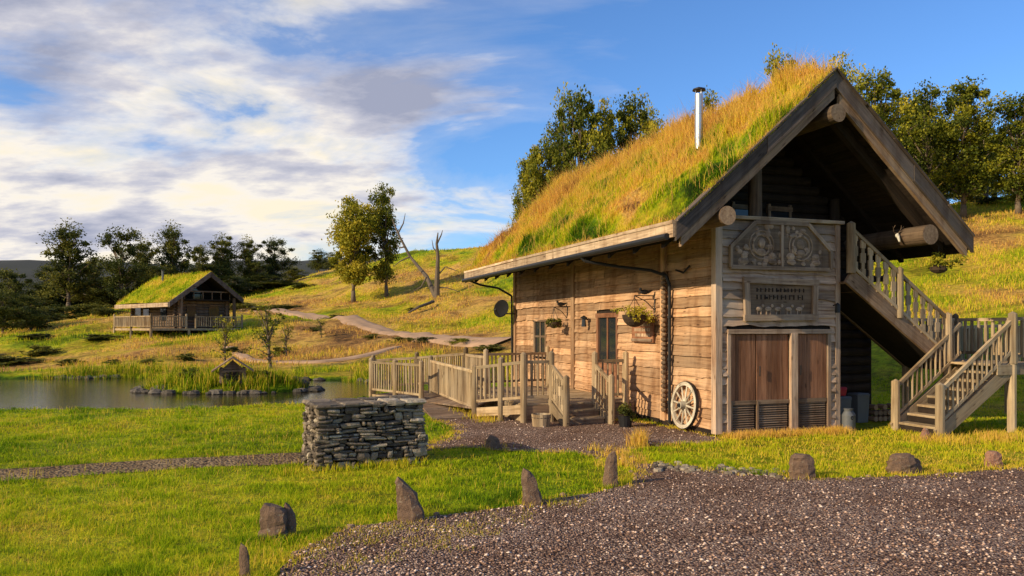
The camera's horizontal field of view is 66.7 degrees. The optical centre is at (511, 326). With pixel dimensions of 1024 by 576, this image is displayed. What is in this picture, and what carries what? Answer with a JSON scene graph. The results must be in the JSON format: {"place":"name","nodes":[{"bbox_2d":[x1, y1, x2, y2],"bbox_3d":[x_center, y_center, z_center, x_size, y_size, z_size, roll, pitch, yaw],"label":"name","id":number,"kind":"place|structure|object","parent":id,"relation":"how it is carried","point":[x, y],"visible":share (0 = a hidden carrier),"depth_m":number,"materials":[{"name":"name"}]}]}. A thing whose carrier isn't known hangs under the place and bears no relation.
{"place":"outdoors","nodes":[
{"label":"outdoors","id":0,"kind":"place"},
{"bbox_2d":[0,258,382,290],"bbox_3d":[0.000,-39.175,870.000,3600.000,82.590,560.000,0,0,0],"label":"distant hills","id":1,"kind":"structure","parent":0,"point":[26,267],"depth_m":799.72,"materials":[{"name":"plant"}]},
{"bbox_2d":[0,378,385,409],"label":"pond water","id":2,"kind":"structure","parent":0,"point":[106,393],"depth_m":26.25,"materials":[{"name":"grey liquid"}]},
{"bbox_2d":[0,359,413,393],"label":"pond reeds","id":3,"kind":"object","parent":2,"relation":"in","point":[204,379],"visible":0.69,"depth_m":28.26,"materials":[{"name":"green plant"}]},
{"bbox_2d":[0,442,431,480],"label":"dirt path","id":4,"kind":"structure","parent":0,"point":[143,465],"depth_m":11.86,"materials":[{"name":"gravel"}]},
{"bbox_2d":[230,306,510,346],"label":"gravel track","id":5,"kind":"structure","parent":0,"point":[357,321],"depth_m":53.28,"materials":[{"name":"gravel"}]},
{"bbox_2d":[0,196,1023,575],"bbox_3d":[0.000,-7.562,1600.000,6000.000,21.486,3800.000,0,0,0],"label":"ground","id":6,"kind":"structure","parent":0,"point":[882,362],"depth_m":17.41,"materials":[{"name":"green plant"}]},
{"bbox_2d":[0,356,45,364],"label":"pondside bush","id":7,"kind":"object","parent":6,"relation":"on","point":[15,360],"visible":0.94,"depth_m":45.84,"materials":[{"name":"green plant"}]},
{"bbox_2d":[12,333,64,339],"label":"pondside bush","id":8,"kind":"object","parent":6,"relation":"on","point":[38,335],"visible":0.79,"depth_m":55.43,"materials":[{"name":"green plant"}]},
{"bbox_2d":[18,345,64,356],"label":"pondside bush","id":9,"kind":"object","parent":6,"relation":"on","point":[41,350],"visible":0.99,"depth_m":49.83,"materials":[{"name":"green plant"}]},
{"bbox_2d":[6,306,77,329],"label":"pondside bush","id":10,"kind":"object","parent":6,"relation":"on","point":[59,315],"visible":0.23,"depth_m":68.18,"materials":[{"name":"green plant"}]},
{"bbox_2d":[51,358,86,365],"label":"pondside bush","id":11,"kind":"object","parent":6,"relation":"on","point":[64,361],"visible":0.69,"depth_m":42.83,"materials":[{"name":"green plant"}]},
{"bbox_2d":[79,334,124,339],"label":"pondside bush","id":12,"kind":"object","parent":6,"relation":"on","point":[99,337],"visible":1,"depth_m":53.77,"materials":[{"name":"green plant"}]},
{"bbox_2d":[0,217,340,333],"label":"distant treeline","id":13,"kind":"object","parent":6,"relation":"on","point":[94,293],"visible":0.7,"depth_m":95.67,"materials":[{"name":"green plant"}]},
{"bbox_2d":[113,270,243,337],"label":"log cabin","id":14,"kind":"object","parent":6,"relation":"on","point":[193,302],"visible":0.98,"depth_m":58.21,"materials":[{"name":"brown wood"}]},
{"bbox_2d":[135,285,219,320],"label":"windows","id":15,"kind":"structure","parent":14,"relation":"in","point":[191,309],"depth_m":58.88,"materials":[{"name":"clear glass"}]},
{"bbox_2d":[175,353,197,360],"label":"pondside bush","id":16,"kind":"object","parent":6,"relation":"on","point":[186,357],"visible":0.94,"depth_m":43.73,"materials":[{"name":"green plant"}]},
{"bbox_2d":[175,367,201,382],"bbox_3d":[-11.600,1.824,27.967,0.933,0.759,0.882,0,0,-18],"label":"pondside bush","id":17,"kind":"object","parent":6,"relation":"on","point":[186,371],"visible":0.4,"depth_m":27.81,"materials":[{"name":"green plant"}]},
{"bbox_2d":[45,374,390,394],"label":"shore rocks","id":18,"kind":"object","parent":6,"relation":"on","point":[139,389],"visible":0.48,"depth_m":27.38,"materials":[{"name":"stone"}]},
{"bbox_2d":[210,315,238,360],"bbox_3d":[-14.425,0.746,39.082,1.554,2.698,1.533,0,0,22],"label":"young birch tree","id":19,"kind":"object","parent":6,"relation":"on","point":[225,343],"visible":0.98,"depth_m":39.00,"materials":[{"name":"green plant"}]},
{"bbox_2d":[211,356,253,384],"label":"duck house","id":20,"kind":"structure","parent":6,"relation":"on","point":[234,367],"depth_m":27.22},
{"bbox_2d":[220,346,246,352],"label":"pondside bush","id":21,"kind":"object","parent":6,"relation":"on","point":[232,349],"visible":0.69,"depth_m":47.81,"materials":[{"name":"green plant"}]},
{"bbox_2d":[239,543,249,575],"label":"standing stone","id":22,"kind":"object","parent":6,"relation":"on","point":[244,566],"visible":0.96,"depth_m":6.53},
{"bbox_2d":[252,370,280,382],"bbox_3d":[-8.786,1.869,27.971,1.037,0.644,1.097,0,0,-11],"label":"pondside bush","id":23,"kind":"object","parent":6,"relation":"on","point":[267,373],"visible":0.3,"depth_m":27.78,"materials":[{"name":"green plant"}]},
{"bbox_2d":[246,301,294,367],"bbox_3d":[-11.647,0.456,36.990,2.182,3.324,2.152,0,0,-33],"label":"young birch tree","id":24,"kind":"object","parent":6,"relation":"on","point":[268,333],"visible":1,"depth_m":36.93,"materials":[{"name":"green plant"}]},
{"bbox_2d":[258,503,287,539],"bbox_3d":[-2.404,1.974,7.836,0.295,0.405,0.177,0,0,0],"label":"standing stone","id":25,"kind":"object","parent":6,"relation":"on","point":[273,519],"visible":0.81,"depth_m":7.77,"materials":[{"name":"stone"}]},
{"bbox_2d":[274,320,296,354],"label":"young birch tree","id":26,"kind":"object","parent":6,"relation":"on","point":[285,338],"visible":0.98,"depth_m":44.97,"materials":[{"name":"green plant"}]},
{"bbox_2d":[284,502,296,535],"bbox_3d":[-2.267,1.982,7.937,0.154,0.393,0.093,0,0,0],"label":"standing stone","id":27,"kind":"object","parent":6,"relation":"on","point":[291,524],"visible":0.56,"depth_m":7.91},
{"bbox_2d":[226,346,400,362],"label":"footpath","id":28,"kind":"structure","parent":6,"relation":"on","point":[242,355],"depth_m":41.11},
{"bbox_2d":[314,317,329,337],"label":"young birch tree","id":29,"kind":"object","parent":6,"relation":"on","point":[319,326],"visible":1,"depth_m":51.96,"materials":[{"name":"green plant"}]},
{"bbox_2d":[321,194,383,301],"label":"birch tree","id":30,"kind":"object","parent":6,"relation":"on","point":[358,228],"visible":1,"depth_m":79.26,"materials":[{"name":"green plant"}]},
{"bbox_2d":[298,395,428,470],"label":"dry stone plinth","id":31,"kind":"structure","parent":6,"relation":"on","point":[339,431],"depth_m":11.86,"materials":[{"name":"stone"}]},
{"bbox_2d":[365,181,402,296],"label":"birch tree","id":32,"kind":"object","parent":6,"relation":"on","point":[384,271],"visible":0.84,"depth_m":81.68,"materials":[{"name":"green plant"}]},
{"bbox_2d":[386,337,413,342],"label":"pondside bush","id":33,"kind":"object","parent":6,"relation":"on","point":[408,339],"visible":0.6,"depth_m":46.79,"materials":[{"name":"green plant"}]},
{"bbox_2d":[395,477,424,521],"bbox_3d":[-1.099,1.910,8.509,0.368,0.543,0.196,0,0,0],"label":"standing stone","id":34,"kind":"object","parent":6,"relation":"on","point":[408,504],"visible":0.88,"depth_m":8.44,"materials":[{"name":"stone"}]},
{"bbox_2d":[408,300,434,313],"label":"fallen log","id":35,"kind":"object","parent":6,"relation":"on","point":[423,305],"visible":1,"depth_m":67.31,"materials":[{"name":"wood"}]},
{"bbox_2d":[412,336,434,342],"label":"pondside bush","id":36,"kind":"object","parent":6,"relation":"on","point":[422,339],"visible":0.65,"depth_m":44.92,"materials":[{"name":"green plant"}]},
{"bbox_2d":[392,213,458,298],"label":"dead tree","id":37,"kind":"object","parent":6,"relation":"on","point":[435,290],"visible":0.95,"depth_m":73.96,"materials":[{"name":"wood"}]},
{"bbox_2d":[447,338,481,344],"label":"pondside bush","id":38,"kind":"object","parent":6,"relation":"on","point":[462,340],"visible":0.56,"depth_m":42.61,"materials":[{"name":"green plant"}]},
{"bbox_2d":[472,344,505,351],"bbox_3d":[-1.188,1.126,39.941,1.960,0.479,1.852,0,0,-5],"label":"pondside bush","id":39,"kind":"object","parent":6,"relation":"on","point":[492,348],"visible":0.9,"depth_m":39.48,"materials":[{"name":"green plant"}]},
{"bbox_2d":[485,435,501,449],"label":"boulder","id":40,"kind":"object","parent":6,"relation":"on","point":[492,441],"visible":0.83,"depth_m":13.40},
{"bbox_2d":[369,346,628,425],"bbox_3d":[-0.743,1.325,20.574,4.975,1.590,9.038,0,0,-19],"label":"deck railing","id":41,"kind":"object","parent":6,"relation":"on","point":[453,379],"visible":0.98,"depth_m":17.89,"materials":[{"name":"wood"}]},
{"bbox_2d":[0,195,1023,380],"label":"hill grass","id":42,"kind":"structure","parent":6,"relation":"on","point":[416,344],"depth_m":48.72,"materials":[{"name":"plant"}]},
{"bbox_2d":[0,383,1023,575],"bbox_3d":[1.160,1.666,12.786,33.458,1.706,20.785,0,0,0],"label":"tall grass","id":43,"kind":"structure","parent":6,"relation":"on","point":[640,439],"depth_m":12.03,"materials":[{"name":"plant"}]},
{"bbox_2d":[506,153,532,229],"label":"birch tree","id":44,"kind":"object","parent":6,"relation":"on","point":[522,162],"visible":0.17,"depth_m":71.43,"materials":[{"name":"green plant"}]},
{"bbox_2d":[521,468,541,504],"bbox_3d":[0.251,1.930,9.273,0.282,0.502,0.159,0,0,0],"label":"standing stone","id":45,"kind":"object","parent":6,"relation":"on","point":[531,493],"visible":0.89,"depth_m":9.22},
{"bbox_2d":[512,135,564,226],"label":"birch tree","id":46,"kind":"object","parent":6,"relation":"on","point":[536,174],"visible":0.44,"depth_m":63.20,"materials":[{"name":"green plant"}]},
{"bbox_2d":[517,112,576,216],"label":"birch tree","id":47,"kind":"object","parent":6,"relation":"on","point":[550,132],"visible":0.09,"depth_m":66.06,"materials":[{"name":"green plant"}]},
{"bbox_2d":[478,386,633,424],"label":"wooden deck","id":48,"kind":"structure","parent":6,"relation":"on","point":[583,410],"depth_m":17.49,"materials":[{"name":"wood"}]},
{"bbox_2d":[545,81,614,183],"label":"birch tree","id":49,"kind":"object","parent":6,"relation":"on","point":[580,148],"visible":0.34,"depth_m":59.62,"materials":[{"name":"green plant"}]},
{"bbox_2d":[586,97,628,165],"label":"birch tree","id":50,"kind":"object","parent":6,"relation":"on","point":[609,118],"visible":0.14,"depth_m":60.43,"materials":[{"name":"green plant"}]},
{"bbox_2d":[603,451,618,486],"bbox_3d":[1.307,1.912,10.362,0.225,0.539,0.181,0,0,0],"label":"standing stone","id":51,"kind":"object","parent":6,"relation":"on","point":[610,475],"visible":0.89,"depth_m":10.30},
{"bbox_2d":[593,86,651,156],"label":"birch tree","id":52,"kind":"object","parent":6,"relation":"on","point":[625,119],"visible":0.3,"depth_m":61.42,"materials":[{"name":"green plant"}]},
{"bbox_2d":[637,103,669,140],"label":"birch tree","id":53,"kind":"object","parent":6,"relation":"on","point":[647,124],"visible":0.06,"depth_m":69.45,"materials":[{"name":"green plant"}]},
{"bbox_2d":[646,120,660,139],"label":"birch tree","id":54,"kind":"object","parent":6,"relation":"on","point":[654,125],"visible":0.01,"depth_m":66.05,"materials":[{"name":"green plant"}]},
{"bbox_2d":[513,215,844,435],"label":"corner boards","id":55,"kind":"object","parent":6,"relation":"on","point":[716,331],"visible":0.46,"depth_m":15.56,"materials":[{"name":"brown wood"}]},
{"bbox_2d":[494,300,514,316],"bbox_3d":[-0.238,-0.598,25.705,0.729,0.593,0.509,0,0,-2],"label":"satellite dish","id":56,"kind":"object","parent":55,"relation":"attached to","point":[501,307],"visible":1,"depth_m":25.85,"materials":[{"name":"black metal"}]},
{"bbox_2d":[516,229,710,429],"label":"side cladding","id":57,"kind":"structure","parent":55,"relation":"attached to","point":[690,322],"depth_m":17.95,"materials":[{"name":"brown wood"}]},
{"bbox_2d":[532,318,546,356],"bbox_3d":[0.863,0.325,23.855,0.130,1.170,1.150,0,0,-19],"label":"side window","id":58,"kind":"structure","parent":57,"relation":"attached to","point":[539,335],"depth_m":23.98,"materials":[{"name":"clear glass"}]},
{"bbox_2d":[545,301,567,327],"bbox_3d":[1.195,-0.338,21.774,0.549,0.774,0.617,0,0,44],"label":"hanging basket","id":59,"kind":"object","parent":57,"relation":"attached to","point":[553,322],"visible":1,"depth_m":21.64,"materials":[{"name":"green metal"}]},
{"bbox_2d":[469,257,689,422],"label":"downpipes","id":60,"kind":"object","parent":57,"relation":"attached to","point":[669,317],"visible":0.92,"depth_m":16.45,"materials":[{"name":"black metal"}]},
{"bbox_2d":[595,313,618,396],"bbox_3d":[2.397,0.690,19.460,0.095,2.060,1.280,0,0,-19],"label":"entrance door","id":61,"kind":"structure","parent":57,"relation":"attached to","point":[606,336],"depth_m":19.45,"materials":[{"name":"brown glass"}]},
{"bbox_2d":[610,288,654,326],"bbox_3d":[2.708,-0.421,17.134,0.943,0.867,0.992,0,0,-19],"label":"hanging basket","id":62,"kind":"object","parent":57,"relation":"attached to","point":[634,317],"visible":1,"depth_m":16.92,"materials":[{"name":"green metal"}]},
{"bbox_2d":[631,313,653,342],"bbox_3d":[2.941,0.010,17.585,0.071,0.680,0.980,0,0,-19],"label":"name sign","id":63,"kind":"object","parent":57,"relation":"attached to","point":[644,332],"visible":0.61,"depth_m":17.47,"materials":[{"name":"brown wood"}]},
{"bbox_2d":[661,271,666,411],"bbox_3d":[3.240,0.320,16.639,0.122,3.001,0.135,0,0,1],"label":"scalloped corner log","id":64,"kind":"object","parent":57,"relation":"attached to","point":[663,344],"visible":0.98,"depth_m":16.60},
{"bbox_2d":[580,302,839,326],"bbox_3d":[4.228,-0.245,18.073,6.761,0.490,0.213,0,0,45],"label":"wall lantern","id":65,"kind":"object","parent":57,"relation":"attached to","point":[836,305],"depth_m":20.28,"materials":[{"name":"black metal"}]},
{"bbox_2d":[722,220,835,432],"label":"front cladding","id":66,"kind":"structure","parent":55,"relation":"attached to","point":[732,306],"depth_m":15.27,"materials":[{"name":"grey wood"}]},
{"bbox_2d":[726,329,831,433],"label":"double doors","id":67,"kind":"structure","parent":66,"relation":"attached to","point":[757,380],"depth_m":15.43,"materials":[{"name":"brown wood"}]},
{"bbox_2d":[729,220,832,271],"bbox_3d":[5.319,-1.595,15.367,2.410,0.965,0.102,0,0,-19],"label":"carved panel","id":68,"kind":"object","parent":66,"relation":"attached to","point":[775,245],"visible":1,"depth_m":15.34,"materials":[{"name":"wood"}]},
{"bbox_2d":[742,276,819,320],"bbox_3d":[5.316,-0.540,15.376,1.782,0.860,0.085,0,0,-19],"label":"carved sign","id":69,"kind":"object","parent":66,"relation":"attached to","point":[775,299],"visible":1,"depth_m":15.35,"materials":[{"name":"wood"}]},
{"bbox_2d":[533,156,882,436],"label":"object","id":70,"kind":"object","parent":6,"relation":"on","point":[842,278],"visible":0.06,"depth_m":15.68,"materials":[{"name":"wood"}]},
{"bbox_2d":[468,90,967,282],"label":"roof boards","id":71,"kind":"object","parent":70,"relation":"on","point":[828,163],"visible":0.31,"depth_m":16.48,"materials":[{"name":"wood"}]},
{"bbox_2d":[697,104,937,252],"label":"log beams","id":72,"kind":"structure","parent":70,"relation":"on","point":[878,241],"depth_m":15.36,"materials":[{"name":"wood"}]},
{"bbox_2d":[692,85,725,112],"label":"birch tree","id":73,"kind":"object","parent":6,"relation":"on","point":[708,101],"visible":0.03,"depth_m":75.06,"materials":[{"name":"green plant"}]},
{"bbox_2d":[759,43,797,93],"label":"birch tree","id":74,"kind":"object","parent":6,"relation":"on","point":[772,62],"visible":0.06,"depth_m":54.61,"materials":[{"name":"green plant"}]},
{"bbox_2d":[723,148,870,403],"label":"log wall","id":75,"kind":"structure","parent":6,"relation":"on","point":[785,183],"depth_m":17.13,"materials":[{"name":"wood"}]},
{"bbox_2d":[730,202,792,217],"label":"windows","id":76,"kind":"structure","parent":75,"relation":"attached to","point":[771,211],"depth_m":16.69,"materials":[{"name":"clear glass"}]},
{"bbox_2d":[788,453,815,478],"bbox_3d":[4.068,1.978,10.906,0.396,0.400,0.230,0,0,0],"label":"boulder","id":77,"kind":"object","parent":6,"relation":"on","point":[801,465],"visible":0.85,"depth_m":10.82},
{"bbox_2d":[840,396,851,423],"bbox_3d":[7.178,1.820,17.121,0.411,0.600,0.392,0,0,-19],"label":"storage bin","id":78,"kind":"object","parent":6,"relation":"on","point":[845,401],"visible":0.12,"depth_m":16.95,"materials":[{"name":"grey plastic"}]},
{"bbox_2d":[841,408,854,430],"bbox_3d":[6.860,1.895,15.897,0.247,0.450,0.254,0,0,-19],"label":"milk churn","id":79,"kind":"object","parent":6,"relation":"on","point":[847,417],"visible":0.98,"depth_m":15.81,"materials":[{"name":"grey metal"}]},
{"bbox_2d":[828,51,880,113],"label":"birch tree","id":80,"kind":"object","parent":6,"relation":"on","point":[852,77],"visible":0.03,"depth_m":54.32,"materials":[{"name":"green plant"}]},
{"bbox_2d":[847,392,869,422],"bbox_3d":[7.698,1.795,17.300,0.349,0.650,0.332,0,0,-19],"label":"storage bin","id":81,"kind":"object","parent":6,"relation":"on","point":[860,403],"visible":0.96,"depth_m":17.17,"materials":[{"name":"grey plastic"}]},
{"bbox_2d":[868,403,890,421],"bbox_3d":[8.293,1.920,17.452,0.636,0.378,0.200,0,0,-19],"label":"firewood stack","id":82,"kind":"object","parent":6,"relation":"on","point":[883,414],"visible":0.8,"depth_m":17.36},
{"bbox_2d":[852,63,933,147],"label":"birch tree","id":83,"kind":"object","parent":6,"relation":"on","point":[879,91],"visible":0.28,"depth_m":57.45,"materials":[{"name":"green plant"}]},
{"bbox_2d":[885,453,916,473],"bbox_3d":[5.652,2.006,11.305,0.425,0.342,0.265,0,0,0],"label":"boulder","id":84,"kind":"object","parent":6,"relation":"on","point":[900,462],"visible":0.86,"depth_m":11.22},
{"bbox_2d":[887,90,943,171],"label":"birch tree","id":85,"kind":"object","parent":6,"relation":"on","point":[908,121],"visible":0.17,"depth_m":65.11,"materials":[{"name":"green plant"}]},
{"bbox_2d":[914,458,922,472],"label":"boulder","id":86,"kind":"object","parent":6,"relation":"on","point":[918,464],"visible":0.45,"depth_m":11.31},
{"bbox_2d":[839,221,1023,437],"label":"wooden staircase","id":87,"kind":"structure","parent":6,"relation":"on","point":[955,397],"depth_m":16.01,"materials":[{"name":"wood"}]},
{"bbox_2d":[897,77,969,193],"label":"birch tree","id":88,"kind":"object","parent":6,"relation":"on","point":[929,135],"visible":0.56,"depth_m":63.67,"materials":[{"name":"green plant"}]},
{"bbox_2d":[926,74,1020,217],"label":"birch tree","id":89,"kind":"object","parent":6,"relation":"on","point":[965,179],"visible":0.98,"depth_m":60.99,"materials":[{"name":"green plant"}]},
{"bbox_2d":[950,190,1000,203],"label":"hillside bush","id":90,"kind":"object","parent":6,"relation":"on","point":[971,198],"visible":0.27,"depth_m":77.06,"materials":[{"name":"green plant"}]},
{"bbox_2d":[968,110,1005,199],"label":"birch tree","id":91,"kind":"object","parent":6,"relation":"on","point":[989,158],"visible":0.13,"depth_m":69.71,"materials":[{"name":"green plant"}]},
{"bbox_2d":[970,196,1003,204],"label":"hillside bush","id":92,"kind":"object","parent":6,"relation":"on","point":[984,201],"visible":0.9,"depth_m":65.80,"materials":[{"name":"green plant"}]},
{"bbox_2d":[959,317,1023,414],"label":"wooden fence","id":93,"kind":"object","parent":6,"relation":"on","point":[962,356],"visible":0.19,"depth_m":18.41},
{"bbox_2d":[984,451,1002,466],"bbox_3d":[7.322,2.033,11.845,0.266,0.285,0.161,0,0,0],"label":"boulder","id":94,"kind":"object","parent":6,"relation":"on","point":[992,457],"visible":0.8,"depth_m":11.79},
{"bbox_2d":[984,90,1023,213],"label":"birch tree","id":95,"kind":"object","parent":6,"relation":"on","point":[1015,179],"visible":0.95,"depth_m":59.91,"materials":[{"name":"green plant"}]},
{"bbox_2d":[989,187,1023,200],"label":"hillside bush","id":96,"kind":"object","parent":6,"relation":"on","point":[1013,196],"visible":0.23,"depth_m":66.51,"materials":[{"name":"green plant"}]},
{"bbox_2d":[0,0,1023,263],"label":"sky","id":97,"kind":"structure","parent":0,"point":[235,118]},
{"bbox_2d":[464,210,679,270],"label":"eave grass","id":98,"kind":"structure","parent":0,"point":[551,247],"depth_m":18.24,"materials":[{"name":"plant"}]},
{"bbox_2d":[279,407,1023,575],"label":"gravel driveway","id":99,"kind":"structure","parent":0,"point":[575,540],"depth_m":8.13,"materials":[{"name":"gravel"}]},
{"bbox_2d":[377,390,492,420],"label":"wooden ramp","id":100,"kind":"structure","parent":99,"relation":"on","point":[435,406],"depth_m":19.40,"materials":[{"name":"wood"}]},
{"bbox_2d":[531,413,550,426],"bbox_3d":[0.622,1.985,16.508,0.420,0.272,0.420,0,0,-19],"label":"bucket","id":101,"kind":"object","parent":99,"relation":"on","point":[541,419],"visible":1,"depth_m":16.35,"materials":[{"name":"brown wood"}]},
{"bbox_2d":[616,402,636,427],"bbox_3d":[2.363,1.858,16.332,0.475,0.523,0.415,0,0,-32],"label":"potted plant","id":102,"kind":"object","parent":99,"relation":"on","point":[625,419],"visible":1,"depth_m":16.28,"materials":[{"name":"green plant"}]},
{"bbox_2d":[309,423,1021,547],"bbox_3d":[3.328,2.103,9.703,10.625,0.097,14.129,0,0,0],"label":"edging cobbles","id":103,"kind":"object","parent":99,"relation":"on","point":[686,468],"visible":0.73,"depth_m":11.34,"materials":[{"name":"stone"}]},
{"bbox_2d":[671,381,698,428],"bbox_3d":[3.471,1.590,15.789,0.222,0.964,0.964,0,0,-19],"label":"wagon wheel","id":104,"kind":"object","parent":99,"relation":"on","point":[683,405],"visible":1,"depth_m":15.74,"materials":[{"name":"white wood"}]},
{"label":"turf soil","id":105,"kind":"structure","parent":0,"visible":0},
{"bbox_2d":[470,45,847,269],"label":"roof grass","id":106,"kind":"structure","parent":105,"relation":"on","point":[680,135],"depth_m":17.66,"materials":[{"name":"plant"}]},
{"bbox_2d":[692,87,705,149],"bbox_3d":[3.959,-4.260,16.486,0.320,1.640,0.320,0,0,-19],"label":"chimney flue","id":107,"kind":"object","parent":105,"relation":"on","point":[698,109],"visible":0.8,"depth_m":16.42,"materials":[{"name":"silver metal"}]},
{"bbox_2d":[465,67,974,282],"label":"barge boards","id":108,"kind":"object","parent":105,"relation":"on","point":[879,137],"visible":0.91,"depth_m":14.88,"materials":[{"name":"wood"}]},
{"bbox_2d":[461,220,676,281],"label":"eave fascia","id":109,"kind":"structure","parent":108,"relation":"attached to","point":[658,232],"depth_m":17.03,"materials":[{"name":"wood"}]},
{"bbox_2d":[678,70,835,215],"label":"roof edge grass","id":110,"kind":"structure","parent":108,"relation":"on","point":[755,143],"depth_m":14.06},
{"bbox_2d":[925,247,968,273],"bbox_3d":[8.813,-1.354,15.776,0.724,0.552,0.564,0,0,12],"label":"hanging basket","id":111,"kind":"object","parent":108,"relation":"hanging from","point":[939,266],"visible":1,"depth_m":15.72,"materials":[{"name":"green metal"}]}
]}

